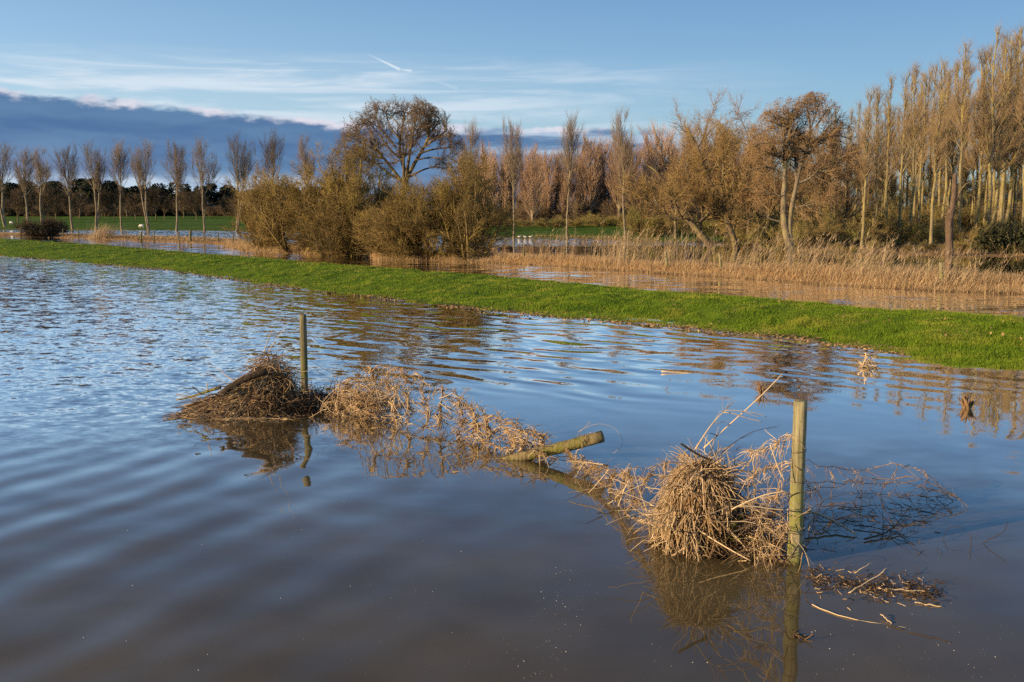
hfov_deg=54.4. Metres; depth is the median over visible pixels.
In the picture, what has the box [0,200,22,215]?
understorey bush
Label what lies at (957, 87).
plantation poplar
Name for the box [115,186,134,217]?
bare tree
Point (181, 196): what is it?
bare tree
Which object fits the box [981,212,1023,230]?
undergrowth bush
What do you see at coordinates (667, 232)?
undergrowth bush
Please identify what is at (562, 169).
lombardy poplar
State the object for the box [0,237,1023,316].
river water
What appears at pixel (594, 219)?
undergrowth bush
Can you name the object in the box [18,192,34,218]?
bare tree
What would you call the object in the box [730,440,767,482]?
reed stalk
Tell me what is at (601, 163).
lombardy poplar
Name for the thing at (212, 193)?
pine tree
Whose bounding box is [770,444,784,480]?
reed stalk
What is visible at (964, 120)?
plantation poplar
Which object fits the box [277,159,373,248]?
shrub
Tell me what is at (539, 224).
undergrowth bush
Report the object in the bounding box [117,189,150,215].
pine tree
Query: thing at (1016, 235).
evergreen bush
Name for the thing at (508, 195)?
lombardy poplar
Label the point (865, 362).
dead weed
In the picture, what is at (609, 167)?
lombardy poplar
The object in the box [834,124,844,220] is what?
plantation poplar
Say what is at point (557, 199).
lombardy poplar
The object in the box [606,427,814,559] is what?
straw heap
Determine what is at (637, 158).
lombardy poplar
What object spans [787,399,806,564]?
fence post
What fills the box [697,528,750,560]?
reed stalk
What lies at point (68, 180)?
poplar tree
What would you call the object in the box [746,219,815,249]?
undergrowth bush
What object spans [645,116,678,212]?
lombardy poplar
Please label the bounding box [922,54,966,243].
plantation poplar
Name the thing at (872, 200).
bare tree
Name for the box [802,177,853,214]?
bare tree
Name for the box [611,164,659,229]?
bare tree
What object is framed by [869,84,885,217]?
plantation poplar
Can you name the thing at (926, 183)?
bare tree
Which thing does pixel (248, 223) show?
shrub
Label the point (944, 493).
wire netting
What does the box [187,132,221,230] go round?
poplar tree
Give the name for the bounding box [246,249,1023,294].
reeds
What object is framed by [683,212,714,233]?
undergrowth bush
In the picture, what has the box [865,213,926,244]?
undergrowth bush
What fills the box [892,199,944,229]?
undergrowth bush
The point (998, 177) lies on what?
plantation poplar
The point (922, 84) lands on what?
plantation poplar
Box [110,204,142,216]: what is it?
understorey bush
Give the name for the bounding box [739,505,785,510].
reed stalk
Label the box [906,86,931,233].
plantation poplar
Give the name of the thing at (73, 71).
sky
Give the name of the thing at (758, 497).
reed stalk
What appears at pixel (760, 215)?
undergrowth bush
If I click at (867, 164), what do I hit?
plantation poplar
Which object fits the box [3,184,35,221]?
bare tree
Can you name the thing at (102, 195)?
bare tree
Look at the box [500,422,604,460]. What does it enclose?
broken post
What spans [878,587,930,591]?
stick
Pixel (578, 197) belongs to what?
lombardy poplar
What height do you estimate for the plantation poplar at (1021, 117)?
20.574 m
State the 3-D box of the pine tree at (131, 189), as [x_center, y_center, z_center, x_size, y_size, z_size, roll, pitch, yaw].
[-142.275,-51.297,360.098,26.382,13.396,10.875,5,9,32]
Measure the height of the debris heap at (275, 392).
0.854 m
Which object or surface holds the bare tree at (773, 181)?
on the ground at (192, 223)
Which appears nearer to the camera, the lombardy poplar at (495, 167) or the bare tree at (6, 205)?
the lombardy poplar at (495, 167)
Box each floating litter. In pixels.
[795,561,950,609]
[803,464,945,555]
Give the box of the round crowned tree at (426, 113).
[333,93,467,190]
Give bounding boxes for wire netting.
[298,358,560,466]
[788,459,967,522]
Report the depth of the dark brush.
12.62 m
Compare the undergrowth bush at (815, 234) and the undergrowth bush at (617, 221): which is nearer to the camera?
the undergrowth bush at (815, 234)
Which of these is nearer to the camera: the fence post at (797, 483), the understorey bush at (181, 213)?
the fence post at (797, 483)
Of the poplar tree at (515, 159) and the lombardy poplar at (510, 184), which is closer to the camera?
the poplar tree at (515, 159)
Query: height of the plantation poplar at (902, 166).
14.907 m
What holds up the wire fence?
on the ground at (192, 223)
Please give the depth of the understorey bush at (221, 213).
346.40 m
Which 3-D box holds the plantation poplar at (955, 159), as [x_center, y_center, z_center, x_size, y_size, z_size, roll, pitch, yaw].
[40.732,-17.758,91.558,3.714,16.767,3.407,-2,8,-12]
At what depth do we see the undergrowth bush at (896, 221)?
89.98 m
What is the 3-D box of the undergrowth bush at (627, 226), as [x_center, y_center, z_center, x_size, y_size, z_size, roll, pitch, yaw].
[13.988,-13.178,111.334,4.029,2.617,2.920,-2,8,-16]
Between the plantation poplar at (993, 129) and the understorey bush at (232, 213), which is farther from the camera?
the understorey bush at (232, 213)
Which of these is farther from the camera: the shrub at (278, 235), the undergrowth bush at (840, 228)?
the undergrowth bush at (840, 228)
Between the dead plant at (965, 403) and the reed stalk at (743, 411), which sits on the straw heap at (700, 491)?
the reed stalk at (743, 411)
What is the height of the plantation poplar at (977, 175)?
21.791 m
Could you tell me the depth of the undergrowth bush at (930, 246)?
61.24 m
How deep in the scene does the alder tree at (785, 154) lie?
56.35 m
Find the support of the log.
on the debris heap at (275, 392)
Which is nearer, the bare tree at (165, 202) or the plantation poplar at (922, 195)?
the plantation poplar at (922, 195)
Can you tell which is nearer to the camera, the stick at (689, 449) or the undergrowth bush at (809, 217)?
the stick at (689, 449)
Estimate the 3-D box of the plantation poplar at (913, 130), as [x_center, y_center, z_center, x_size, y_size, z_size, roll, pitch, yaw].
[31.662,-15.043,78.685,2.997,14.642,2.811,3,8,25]
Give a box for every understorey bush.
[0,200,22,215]
[28,203,50,216]
[34,201,67,215]
[46,197,75,215]
[62,207,90,216]
[81,203,94,215]
[89,204,117,216]
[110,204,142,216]
[134,202,160,215]
[163,199,190,215]
[178,203,216,215]
[205,206,221,215]
[212,205,231,215]
[218,205,247,215]
[499,198,522,219]
[511,204,542,221]
[523,196,555,224]
[552,198,591,220]
[553,206,566,218]
[570,200,606,223]
[595,196,631,225]
[598,196,638,224]
[646,205,670,218]
[669,206,696,220]
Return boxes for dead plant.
[755,380,767,393]
[957,393,977,408]
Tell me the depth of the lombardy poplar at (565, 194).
167.18 m
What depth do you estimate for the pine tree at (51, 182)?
365.19 m
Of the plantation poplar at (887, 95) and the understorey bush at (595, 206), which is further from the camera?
the understorey bush at (595, 206)
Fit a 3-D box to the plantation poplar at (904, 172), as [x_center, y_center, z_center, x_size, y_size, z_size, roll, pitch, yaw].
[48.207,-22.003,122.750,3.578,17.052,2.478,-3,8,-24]
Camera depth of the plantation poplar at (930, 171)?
107.98 m
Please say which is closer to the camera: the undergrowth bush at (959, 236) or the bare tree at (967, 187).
the undergrowth bush at (959, 236)
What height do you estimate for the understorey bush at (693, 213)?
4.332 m
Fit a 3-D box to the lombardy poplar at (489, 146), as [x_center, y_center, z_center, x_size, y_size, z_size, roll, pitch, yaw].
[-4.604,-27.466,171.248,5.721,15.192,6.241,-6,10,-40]
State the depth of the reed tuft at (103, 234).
89.31 m
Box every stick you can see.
[176,385,221,400]
[661,371,685,372]
[680,443,711,460]
[806,509,855,534]
[812,604,905,627]
[848,568,885,592]
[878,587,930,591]
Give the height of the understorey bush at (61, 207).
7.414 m
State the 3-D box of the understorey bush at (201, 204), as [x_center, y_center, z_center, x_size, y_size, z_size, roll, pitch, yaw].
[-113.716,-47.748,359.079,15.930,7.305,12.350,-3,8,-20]
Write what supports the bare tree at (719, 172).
on the ground at (192, 223)
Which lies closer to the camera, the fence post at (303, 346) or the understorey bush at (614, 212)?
the fence post at (303, 346)
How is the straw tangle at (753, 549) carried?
on the flood water at (142, 538)
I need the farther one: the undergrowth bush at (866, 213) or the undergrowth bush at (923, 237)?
the undergrowth bush at (866, 213)
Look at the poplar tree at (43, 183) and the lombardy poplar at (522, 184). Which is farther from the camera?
the lombardy poplar at (522, 184)
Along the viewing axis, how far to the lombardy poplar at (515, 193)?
176.63 m
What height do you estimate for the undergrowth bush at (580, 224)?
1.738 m
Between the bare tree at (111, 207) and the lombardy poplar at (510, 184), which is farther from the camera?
the bare tree at (111, 207)
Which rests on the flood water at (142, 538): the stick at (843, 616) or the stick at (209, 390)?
the stick at (843, 616)
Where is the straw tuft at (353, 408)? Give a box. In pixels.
[304,364,423,419]
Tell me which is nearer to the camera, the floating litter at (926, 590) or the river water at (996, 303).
the floating litter at (926, 590)
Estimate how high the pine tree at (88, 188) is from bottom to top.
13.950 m
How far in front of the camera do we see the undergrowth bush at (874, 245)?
62.33 m
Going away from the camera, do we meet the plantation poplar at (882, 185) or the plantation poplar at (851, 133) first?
the plantation poplar at (882, 185)
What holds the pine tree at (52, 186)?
on the ground at (192, 223)
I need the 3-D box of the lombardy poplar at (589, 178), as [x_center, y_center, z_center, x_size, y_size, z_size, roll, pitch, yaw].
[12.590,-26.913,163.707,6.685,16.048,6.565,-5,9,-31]
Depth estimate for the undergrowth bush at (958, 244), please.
59.56 m
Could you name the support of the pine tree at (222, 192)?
on the ground at (192, 223)
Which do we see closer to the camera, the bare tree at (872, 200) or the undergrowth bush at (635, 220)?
the undergrowth bush at (635, 220)
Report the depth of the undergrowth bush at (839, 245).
62.54 m
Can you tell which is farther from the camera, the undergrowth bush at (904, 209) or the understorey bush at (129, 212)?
the understorey bush at (129, 212)
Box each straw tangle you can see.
[553,447,699,525]
[714,471,823,573]
[731,430,804,564]
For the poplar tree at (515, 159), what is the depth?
92.65 m
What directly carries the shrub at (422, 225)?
on the ground at (192, 223)
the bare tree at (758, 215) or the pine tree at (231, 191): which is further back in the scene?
the pine tree at (231, 191)
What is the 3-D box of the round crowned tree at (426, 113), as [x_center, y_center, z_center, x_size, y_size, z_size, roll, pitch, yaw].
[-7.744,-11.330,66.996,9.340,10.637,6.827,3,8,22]
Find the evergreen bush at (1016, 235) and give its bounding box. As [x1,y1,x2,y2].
[971,221,1023,253]
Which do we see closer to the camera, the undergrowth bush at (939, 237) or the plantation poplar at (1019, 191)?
the undergrowth bush at (939, 237)
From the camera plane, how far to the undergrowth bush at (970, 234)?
69.97 m
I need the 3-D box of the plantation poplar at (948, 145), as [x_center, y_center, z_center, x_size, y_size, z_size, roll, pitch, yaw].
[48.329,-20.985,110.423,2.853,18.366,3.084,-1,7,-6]
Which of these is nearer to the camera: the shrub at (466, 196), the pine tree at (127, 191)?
the shrub at (466, 196)
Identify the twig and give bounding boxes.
[853,525,913,544]
[886,624,951,642]
[915,602,941,606]
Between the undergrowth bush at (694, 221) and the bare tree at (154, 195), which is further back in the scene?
the bare tree at (154, 195)
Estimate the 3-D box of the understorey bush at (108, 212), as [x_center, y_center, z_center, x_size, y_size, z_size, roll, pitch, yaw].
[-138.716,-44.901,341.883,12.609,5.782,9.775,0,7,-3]
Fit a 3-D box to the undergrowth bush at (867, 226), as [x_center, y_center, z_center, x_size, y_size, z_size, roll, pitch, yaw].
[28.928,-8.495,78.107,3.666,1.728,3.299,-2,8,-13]
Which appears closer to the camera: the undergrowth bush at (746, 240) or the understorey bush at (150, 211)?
the undergrowth bush at (746, 240)
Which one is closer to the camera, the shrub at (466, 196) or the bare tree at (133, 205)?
the shrub at (466, 196)
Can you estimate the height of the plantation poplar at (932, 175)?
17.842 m
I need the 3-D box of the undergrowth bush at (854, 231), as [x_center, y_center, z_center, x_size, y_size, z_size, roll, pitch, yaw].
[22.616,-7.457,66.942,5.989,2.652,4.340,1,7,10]
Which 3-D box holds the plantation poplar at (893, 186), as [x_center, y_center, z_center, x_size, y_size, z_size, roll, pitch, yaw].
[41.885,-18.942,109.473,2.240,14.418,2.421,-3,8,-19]
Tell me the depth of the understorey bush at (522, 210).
164.97 m
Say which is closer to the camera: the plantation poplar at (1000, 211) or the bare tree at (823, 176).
the bare tree at (823, 176)
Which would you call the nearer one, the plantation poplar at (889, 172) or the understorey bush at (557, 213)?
the plantation poplar at (889, 172)
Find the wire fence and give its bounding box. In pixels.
[1,227,246,243]
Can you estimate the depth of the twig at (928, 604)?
6.20 m
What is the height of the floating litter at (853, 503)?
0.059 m
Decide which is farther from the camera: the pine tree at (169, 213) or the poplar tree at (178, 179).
the pine tree at (169, 213)
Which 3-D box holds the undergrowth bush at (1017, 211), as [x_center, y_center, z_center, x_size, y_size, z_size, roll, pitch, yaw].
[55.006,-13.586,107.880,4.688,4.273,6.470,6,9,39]
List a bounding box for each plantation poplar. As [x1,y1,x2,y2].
[786,160,794,219]
[794,157,809,216]
[808,132,819,202]
[824,100,846,229]
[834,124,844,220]
[841,107,856,188]
[841,121,854,199]
[847,99,865,228]
[854,85,877,248]
[855,110,872,221]
[858,107,872,223]
[861,89,891,241]
[866,123,874,224]
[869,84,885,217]
[870,70,903,227]
[878,105,889,220]
[879,87,896,207]
[883,103,900,216]
[889,71,921,235]
[890,66,919,208]
[890,102,905,208]
[894,58,932,239]
[894,101,910,208]
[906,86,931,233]
[909,68,928,203]
[909,68,942,236]
[910,60,934,214]
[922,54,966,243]
[922,73,945,203]
[923,60,940,209]
[926,62,954,209]
[931,63,963,228]
[933,56,973,210]
[937,81,954,209]
[941,69,957,208]
[945,56,962,151]
[946,36,986,234]
[948,56,978,227]
[953,55,976,194]
[963,75,983,231]
[966,46,1007,235]
[966,66,991,212]
[969,40,989,224]
[970,17,1021,227]
[977,40,999,226]
[983,39,1022,223]
[986,31,1023,220]
[987,31,1012,211]
[992,32,1023,211]
[992,49,1020,221]
[1000,30,1023,226]
[1001,19,1023,222]
[1001,60,1022,219]
[1008,67,1023,223]
[1011,52,1023,216]
[1016,39,1023,209]
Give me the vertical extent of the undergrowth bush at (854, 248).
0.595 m
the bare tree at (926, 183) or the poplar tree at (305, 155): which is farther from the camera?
the bare tree at (926, 183)
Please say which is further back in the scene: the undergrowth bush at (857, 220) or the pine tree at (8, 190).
the pine tree at (8, 190)
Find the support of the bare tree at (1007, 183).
on the ground at (192, 223)
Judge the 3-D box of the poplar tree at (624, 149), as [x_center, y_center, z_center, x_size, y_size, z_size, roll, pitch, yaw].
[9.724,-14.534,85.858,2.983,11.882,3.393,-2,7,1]
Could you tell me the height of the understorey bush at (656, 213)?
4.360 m
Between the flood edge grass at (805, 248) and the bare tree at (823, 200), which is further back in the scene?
the bare tree at (823, 200)
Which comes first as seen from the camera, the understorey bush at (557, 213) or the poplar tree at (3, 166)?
the poplar tree at (3, 166)
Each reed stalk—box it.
[694,398,735,449]
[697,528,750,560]
[703,374,781,447]
[721,426,776,453]
[723,412,761,421]
[724,410,765,416]
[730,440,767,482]
[732,490,785,509]
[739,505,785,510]
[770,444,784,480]
[786,524,809,566]
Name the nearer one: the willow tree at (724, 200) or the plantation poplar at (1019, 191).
the willow tree at (724, 200)
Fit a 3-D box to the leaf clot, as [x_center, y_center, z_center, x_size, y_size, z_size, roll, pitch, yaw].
[1.668,1.687,5.741,0.104,0.047,0.141,0,7,0]
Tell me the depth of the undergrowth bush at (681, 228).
100.35 m
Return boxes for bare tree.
[0,184,14,211]
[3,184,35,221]
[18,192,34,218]
[21,179,64,220]
[45,191,63,219]
[58,190,80,218]
[70,188,89,217]
[87,184,113,218]
[102,188,125,218]
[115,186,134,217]
[123,193,141,218]
[137,181,163,218]
[154,191,172,218]
[171,185,194,217]
[183,191,208,218]
[195,190,211,216]
[216,195,232,217]
[225,192,240,217]
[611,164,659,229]
[636,83,766,240]
[647,145,691,238]
[677,122,842,234]
[683,107,764,242]
[686,89,810,237]
[722,166,807,240]
[772,109,882,223]
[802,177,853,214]
[812,146,884,242]
[845,165,905,216]
[878,177,910,209]
[895,177,937,206]
[904,168,958,204]
[927,160,987,228]
[962,175,999,206]
[967,169,1018,210]
[996,167,1022,202]
[1005,187,1022,211]
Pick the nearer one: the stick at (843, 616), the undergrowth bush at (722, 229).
the stick at (843, 616)
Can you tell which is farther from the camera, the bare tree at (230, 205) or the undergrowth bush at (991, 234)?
the bare tree at (230, 205)
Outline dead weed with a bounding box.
[856,353,878,367]
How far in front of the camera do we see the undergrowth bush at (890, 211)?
104.86 m
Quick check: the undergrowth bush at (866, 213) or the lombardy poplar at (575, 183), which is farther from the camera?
the lombardy poplar at (575, 183)
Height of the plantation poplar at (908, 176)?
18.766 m
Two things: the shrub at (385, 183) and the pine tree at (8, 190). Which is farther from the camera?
the pine tree at (8, 190)
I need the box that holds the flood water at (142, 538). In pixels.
[0,256,1023,681]
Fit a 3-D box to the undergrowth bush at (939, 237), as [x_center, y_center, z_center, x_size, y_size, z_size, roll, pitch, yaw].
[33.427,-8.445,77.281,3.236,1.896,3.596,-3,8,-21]
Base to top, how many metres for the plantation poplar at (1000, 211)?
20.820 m
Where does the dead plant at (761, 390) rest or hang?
in the flood water at (142, 538)
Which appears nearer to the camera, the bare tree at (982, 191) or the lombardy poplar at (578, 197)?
the bare tree at (982, 191)
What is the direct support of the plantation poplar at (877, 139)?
on the ground at (192, 223)
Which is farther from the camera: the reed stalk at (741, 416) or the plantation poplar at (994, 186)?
the plantation poplar at (994, 186)
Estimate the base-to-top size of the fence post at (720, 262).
0.694 m
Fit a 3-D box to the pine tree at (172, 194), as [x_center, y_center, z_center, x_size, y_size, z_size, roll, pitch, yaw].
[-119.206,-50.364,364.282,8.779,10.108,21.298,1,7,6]
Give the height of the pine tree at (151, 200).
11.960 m
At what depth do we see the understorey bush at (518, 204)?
181.99 m
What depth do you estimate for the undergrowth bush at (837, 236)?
65.61 m
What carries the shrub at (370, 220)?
on the ground at (192, 223)
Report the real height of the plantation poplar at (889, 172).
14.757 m
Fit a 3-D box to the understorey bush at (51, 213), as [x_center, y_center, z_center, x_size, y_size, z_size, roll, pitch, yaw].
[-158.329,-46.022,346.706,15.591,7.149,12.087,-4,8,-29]
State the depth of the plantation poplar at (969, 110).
121.25 m
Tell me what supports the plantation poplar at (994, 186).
on the ground at (192, 223)
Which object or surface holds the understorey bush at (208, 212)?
on the ground at (192, 223)
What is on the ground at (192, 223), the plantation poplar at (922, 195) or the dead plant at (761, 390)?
the plantation poplar at (922, 195)
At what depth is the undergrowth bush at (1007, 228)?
66.47 m
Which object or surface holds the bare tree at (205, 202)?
on the ground at (192, 223)
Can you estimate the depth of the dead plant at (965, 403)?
12.39 m
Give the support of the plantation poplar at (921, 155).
on the ground at (192, 223)
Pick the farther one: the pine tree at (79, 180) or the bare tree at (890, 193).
the pine tree at (79, 180)
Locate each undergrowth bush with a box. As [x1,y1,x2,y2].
[518,219,536,226]
[534,220,551,226]
[535,214,572,227]
[564,217,592,226]
[564,219,585,226]
[580,210,605,225]
[583,214,616,225]
[609,213,628,225]
[615,202,689,237]
[618,214,648,232]
[642,213,678,235]
[658,216,692,234]
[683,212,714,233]
[690,206,755,236]
[710,209,766,238]
[720,213,797,244]
[724,228,764,246]
[738,205,777,227]
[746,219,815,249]
[776,213,841,247]
[780,208,816,226]
[792,210,851,243]
[793,206,823,225]
[803,196,851,226]
[809,217,873,246]
[814,212,895,246]
[822,203,869,232]
[828,242,841,249]
[837,199,879,229]
[838,246,857,253]
[860,223,899,241]
[865,211,904,236]
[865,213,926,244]
[865,237,885,248]
[871,201,922,223]
[877,192,937,231]
[883,241,903,250]
[889,204,956,232]
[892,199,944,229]
[900,243,920,251]
[902,224,934,242]
[917,209,955,235]
[918,221,969,242]
[918,239,942,250]
[936,206,974,232]
[941,222,967,242]
[953,238,975,250]
[954,190,1018,232]
[961,222,985,237]
[965,219,999,244]
[974,224,1013,247]
[979,222,1023,244]
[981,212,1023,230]
[997,203,1021,219]
[998,244,1021,252]
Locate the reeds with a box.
[534,221,1023,288]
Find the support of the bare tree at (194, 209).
on the ground at (192, 223)
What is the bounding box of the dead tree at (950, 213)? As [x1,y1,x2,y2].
[936,168,984,255]
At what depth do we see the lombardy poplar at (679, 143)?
175.41 m
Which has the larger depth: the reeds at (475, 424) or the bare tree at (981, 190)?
the bare tree at (981, 190)
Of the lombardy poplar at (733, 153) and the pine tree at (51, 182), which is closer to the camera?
the lombardy poplar at (733, 153)
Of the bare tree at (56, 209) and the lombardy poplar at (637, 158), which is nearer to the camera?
the lombardy poplar at (637, 158)
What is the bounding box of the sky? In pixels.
[0,0,1023,211]
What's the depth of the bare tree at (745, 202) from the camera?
74.22 m
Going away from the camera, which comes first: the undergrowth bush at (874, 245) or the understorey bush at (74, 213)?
the undergrowth bush at (874, 245)
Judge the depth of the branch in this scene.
7.64 m
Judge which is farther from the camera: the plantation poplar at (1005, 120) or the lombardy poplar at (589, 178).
the lombardy poplar at (589, 178)
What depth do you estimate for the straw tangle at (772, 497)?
6.96 m
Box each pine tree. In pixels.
[0,182,20,215]
[6,183,46,215]
[41,181,61,201]
[46,182,84,215]
[58,178,100,215]
[69,178,106,187]
[82,180,118,215]
[105,181,139,205]
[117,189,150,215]
[139,186,171,215]
[147,182,179,215]
[165,188,190,215]
[168,193,195,215]
[178,183,210,215]
[203,183,232,202]
[208,187,236,215]
[217,189,240,215]
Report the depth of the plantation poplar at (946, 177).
95.11 m
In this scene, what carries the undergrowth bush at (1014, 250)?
on the ground at (192, 223)
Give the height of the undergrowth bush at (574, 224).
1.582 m
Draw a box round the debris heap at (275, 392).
[159,343,328,421]
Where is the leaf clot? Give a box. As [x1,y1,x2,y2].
[792,629,812,641]
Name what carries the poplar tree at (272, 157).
on the ground at (192, 223)
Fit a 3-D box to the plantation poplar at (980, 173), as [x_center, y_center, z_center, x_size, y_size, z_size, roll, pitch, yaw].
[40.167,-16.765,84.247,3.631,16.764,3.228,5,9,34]
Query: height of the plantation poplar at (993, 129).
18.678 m
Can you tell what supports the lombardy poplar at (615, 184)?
on the ground at (192, 223)
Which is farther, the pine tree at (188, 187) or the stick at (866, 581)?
the pine tree at (188, 187)
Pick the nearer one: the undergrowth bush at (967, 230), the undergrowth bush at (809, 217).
the undergrowth bush at (967, 230)
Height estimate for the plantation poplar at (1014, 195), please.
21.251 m
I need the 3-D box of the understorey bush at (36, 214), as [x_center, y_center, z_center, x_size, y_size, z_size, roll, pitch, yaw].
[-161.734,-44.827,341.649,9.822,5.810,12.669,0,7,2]
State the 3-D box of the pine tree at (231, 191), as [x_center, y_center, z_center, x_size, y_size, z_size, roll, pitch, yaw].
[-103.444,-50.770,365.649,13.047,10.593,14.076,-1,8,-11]
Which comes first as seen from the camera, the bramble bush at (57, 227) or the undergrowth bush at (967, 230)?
the undergrowth bush at (967, 230)
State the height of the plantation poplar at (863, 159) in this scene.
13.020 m
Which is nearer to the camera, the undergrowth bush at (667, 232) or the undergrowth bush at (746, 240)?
the undergrowth bush at (746, 240)
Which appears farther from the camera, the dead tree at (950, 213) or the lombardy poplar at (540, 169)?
the lombardy poplar at (540, 169)
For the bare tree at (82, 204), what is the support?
on the ground at (192, 223)
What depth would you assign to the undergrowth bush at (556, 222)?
144.91 m
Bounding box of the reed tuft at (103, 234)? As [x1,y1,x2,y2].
[82,221,122,238]
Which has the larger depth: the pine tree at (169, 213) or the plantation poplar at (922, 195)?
the pine tree at (169, 213)
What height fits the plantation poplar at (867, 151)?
10.725 m
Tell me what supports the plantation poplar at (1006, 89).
on the ground at (192, 223)
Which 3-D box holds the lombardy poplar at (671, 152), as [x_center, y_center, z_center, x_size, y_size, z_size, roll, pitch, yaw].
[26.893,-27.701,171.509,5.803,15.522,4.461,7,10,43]
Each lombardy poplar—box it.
[454,152,467,185]
[477,141,502,213]
[479,148,501,209]
[490,152,516,210]
[497,140,523,218]
[500,150,519,216]
[515,144,550,225]
[516,144,531,206]
[535,147,550,212]
[537,148,563,224]
[550,148,575,214]
[550,150,565,213]
[554,153,577,210]
[564,158,580,207]
[571,127,607,214]
[572,145,600,203]
[589,135,618,215]
[593,145,607,221]
[604,145,616,201]
[605,128,642,218]
[626,144,646,206]
[633,126,663,206]
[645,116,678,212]
[658,136,680,215]
[666,130,695,221]
[684,140,706,213]
[717,124,739,179]
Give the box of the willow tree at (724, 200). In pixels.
[613,114,759,248]
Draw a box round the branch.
[864,487,928,539]
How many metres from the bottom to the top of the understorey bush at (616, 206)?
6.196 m
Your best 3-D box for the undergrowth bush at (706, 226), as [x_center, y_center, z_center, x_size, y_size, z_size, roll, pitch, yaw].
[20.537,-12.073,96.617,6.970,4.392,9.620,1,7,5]
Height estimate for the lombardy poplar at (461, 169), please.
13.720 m
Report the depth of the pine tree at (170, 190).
367.47 m
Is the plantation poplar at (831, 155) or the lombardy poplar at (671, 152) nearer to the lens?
the plantation poplar at (831, 155)
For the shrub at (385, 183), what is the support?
on the ground at (192, 223)
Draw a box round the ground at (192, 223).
[0,212,1023,367]
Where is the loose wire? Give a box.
[298,338,360,377]
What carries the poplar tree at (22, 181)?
on the ground at (192, 223)
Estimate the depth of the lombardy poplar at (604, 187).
175.49 m
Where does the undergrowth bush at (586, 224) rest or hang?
on the ground at (192, 223)
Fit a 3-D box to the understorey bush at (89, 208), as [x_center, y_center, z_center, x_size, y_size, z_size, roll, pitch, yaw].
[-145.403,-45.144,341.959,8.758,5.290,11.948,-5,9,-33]
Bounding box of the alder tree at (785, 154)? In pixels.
[739,91,866,254]
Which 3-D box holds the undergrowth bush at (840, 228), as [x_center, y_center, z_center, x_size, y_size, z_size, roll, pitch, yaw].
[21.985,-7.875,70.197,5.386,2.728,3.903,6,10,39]
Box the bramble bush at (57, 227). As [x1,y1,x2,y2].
[10,213,70,237]
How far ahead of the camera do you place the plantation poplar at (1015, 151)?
93.97 m
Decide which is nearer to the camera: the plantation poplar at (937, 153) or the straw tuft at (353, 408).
the straw tuft at (353, 408)
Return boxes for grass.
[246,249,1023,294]
[534,232,1023,256]
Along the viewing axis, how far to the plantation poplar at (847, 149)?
110.34 m
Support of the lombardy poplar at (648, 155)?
on the ground at (192, 223)
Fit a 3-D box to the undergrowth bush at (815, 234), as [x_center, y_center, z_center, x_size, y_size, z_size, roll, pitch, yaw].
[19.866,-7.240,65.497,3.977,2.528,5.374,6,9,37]
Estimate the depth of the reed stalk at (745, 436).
7.35 m
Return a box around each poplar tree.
[0,139,18,226]
[11,145,47,220]
[28,146,54,222]
[47,142,80,229]
[78,139,110,229]
[105,137,134,229]
[126,138,156,229]
[160,139,191,230]
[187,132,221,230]
[225,129,255,230]
[251,125,287,190]
[294,133,318,208]
[458,114,488,190]
[497,109,526,237]
[555,111,590,238]
[610,103,639,239]
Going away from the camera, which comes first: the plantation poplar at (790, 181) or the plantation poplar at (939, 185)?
the plantation poplar at (790, 181)
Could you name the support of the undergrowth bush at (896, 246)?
on the ground at (192, 223)
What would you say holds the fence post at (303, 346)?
in the flood water at (142, 538)
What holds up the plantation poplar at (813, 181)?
on the ground at (192, 223)
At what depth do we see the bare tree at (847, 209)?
76.57 m
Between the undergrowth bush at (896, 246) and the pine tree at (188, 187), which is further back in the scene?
the pine tree at (188, 187)
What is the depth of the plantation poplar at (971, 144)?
103.75 m
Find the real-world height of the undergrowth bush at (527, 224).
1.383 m
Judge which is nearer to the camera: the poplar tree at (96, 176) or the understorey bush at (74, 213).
the poplar tree at (96, 176)
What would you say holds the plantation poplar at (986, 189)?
on the ground at (192, 223)
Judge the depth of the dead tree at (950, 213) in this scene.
54.76 m
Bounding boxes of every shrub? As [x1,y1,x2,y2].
[219,164,299,249]
[236,161,339,252]
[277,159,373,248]
[283,195,382,255]
[297,131,408,252]
[324,163,438,246]
[347,193,431,259]
[364,167,502,261]
[411,149,521,261]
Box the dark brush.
[299,379,367,411]
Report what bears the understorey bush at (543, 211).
on the ground at (192, 223)
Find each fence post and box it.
[299,314,307,390]
[664,252,667,265]
[718,253,721,268]
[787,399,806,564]
[939,262,943,281]
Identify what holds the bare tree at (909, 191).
on the ground at (192, 223)
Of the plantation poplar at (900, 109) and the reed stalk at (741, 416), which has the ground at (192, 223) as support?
the plantation poplar at (900, 109)
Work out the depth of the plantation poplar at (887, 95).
113.27 m

